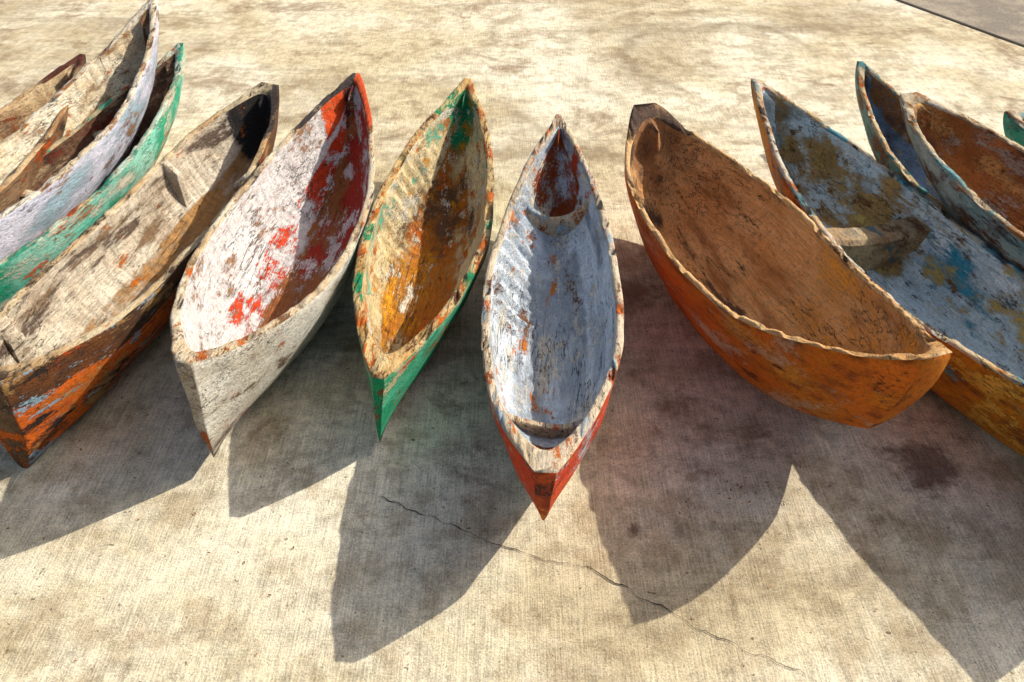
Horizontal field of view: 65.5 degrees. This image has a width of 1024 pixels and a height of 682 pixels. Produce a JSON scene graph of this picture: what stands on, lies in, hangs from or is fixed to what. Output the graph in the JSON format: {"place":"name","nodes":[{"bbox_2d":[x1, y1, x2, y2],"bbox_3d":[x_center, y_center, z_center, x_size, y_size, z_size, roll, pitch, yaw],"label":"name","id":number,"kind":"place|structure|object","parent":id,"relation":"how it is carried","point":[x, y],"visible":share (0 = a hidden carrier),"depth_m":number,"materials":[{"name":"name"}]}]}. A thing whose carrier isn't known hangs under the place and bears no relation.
{"place":"outdoors","nodes":[
{"label":"outdoors","id":0,"kind":"place"},
{"bbox_2d":[0,0,1023,681],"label":"concrete pavement","id":1,"kind":"structure","parent":0,"point":[890,550],"depth_m":3.34,"materials":[{"name":"beige concrete"}]},
{"bbox_2d":[0,54,83,211],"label":"dugout canoe","id":2,"kind":"object","parent":1,"relation":"on","point":[19,110],"visible":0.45,"depth_m":5.14,"materials":[{"name":"beige wood"}]},
{"bbox_2d":[0,0,159,260],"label":"dugout canoe","id":3,"kind":"object","parent":1,"relation":"on","point":[122,61],"visible":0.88,"depth_m":4.92,"materials":[{"name":"white wood"}]},
{"bbox_2d":[0,42,184,309],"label":"dugout canoe","id":4,"kind":"object","parent":1,"relation":"on","point":[23,266],"visible":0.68,"depth_m":4.88,"materials":[{"name":"green wood"}]},
{"bbox_2d":[0,84,278,466],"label":"dugout canoe","id":5,"kind":"object","parent":1,"relation":"on","point":[86,317],"visible":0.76,"depth_m":3.94,"materials":[{"name":"brown wood"}]},
{"bbox_2d":[171,73,375,456],"bbox_3d":[-1.131,-0.568,4.223,0.741,0.657,2.804,6,40,1],"label":"dugout canoe","id":6,"kind":"object","parent":1,"relation":"on","point":[268,273],"visible":0.98,"depth_m":4.15,"materials":[{"name":"white paint"}]},
{"bbox_2d":[355,77,494,442],"bbox_3d":[-0.432,-0.615,4.331,0.648,0.572,2.808,7,40,0],"label":"dugout canoe","id":7,"kind":"object","parent":1,"relation":"on","point":[423,246],"visible":1,"depth_m":4.35,"materials":[{"name":"green paint"}]},
{"bbox_2d":[476,111,624,524],"bbox_3d":[0.195,-0.244,3.847,0.645,0.629,2.726,2,40,3],"label":"dugout canoe","id":8,"kind":"object","parent":1,"relation":"on","point":[550,328],"visible":1,"depth_m":3.79,"materials":[{"name":"blue paint"}]},
{"bbox_2d":[362,492,816,681],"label":"pavement crack","id":9,"kind":"object","parent":1,"relation":"on","point":[600,574],"visible":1,"depth_m":2.97,"materials":[{"name":"black concrete"}]},
{"bbox_2d":[625,102,951,427],"bbox_3d":[1.127,-0.420,3.934,0.812,0.789,2.530,-10,41,-12],"label":"dugout canoe","id":10,"kind":"object","parent":1,"relation":"on","point":[776,296],"visible":1,"depth_m":3.92,"materials":[{"name":"brown wood"}]},
{"bbox_2d":[753,77,1023,455],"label":"dugout canoe","id":11,"kind":"object","parent":1,"relation":"on","point":[954,288],"visible":0.75,"depth_m":4.17,"materials":[{"name":"wood"}]},
{"bbox_2d":[856,62,951,217],"bbox_3d":[2.612,-0.990,4.818,0.538,0.536,2.349,-6,40,-7],"label":"dugout canoe","id":12,"kind":"object","parent":1,"relation":"on","point":[877,94],"visible":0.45,"depth_m":5.32,"materials":[{"name":"blue paint"},{"name":"teal paint"},{"name":"weathered wood"}]},
{"bbox_2d":[898,91,1023,272],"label":"dugout canoe","id":13,"kind":"object","parent":1,"relation":"on","point":[971,169],"visible":0.99,"depth_m":4.39,"materials":[{"name":"brown wood"}]},
{"bbox_2d":[899,0,1023,45],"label":"pavement joint","id":14,"kind":"object","parent":1,"relation":"on","point":[962,23],"depth_m":7.68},
{"bbox_2d":[1002,110,1023,145],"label":"dugout canoe","id":15,"kind":"object","parent":1,"relation":"on","point":[1013,125],"visible":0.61,"depth_m":4.80,"materials":[{"name":"green wood"}]},
{"bbox_2d":[903,0,1023,43],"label":"asphalt road","id":16,"kind":"structure","parent":0,"point":[1004,18],"depth_m":7.92,"materials":[{"name":"grey asphalt"}]}
]}

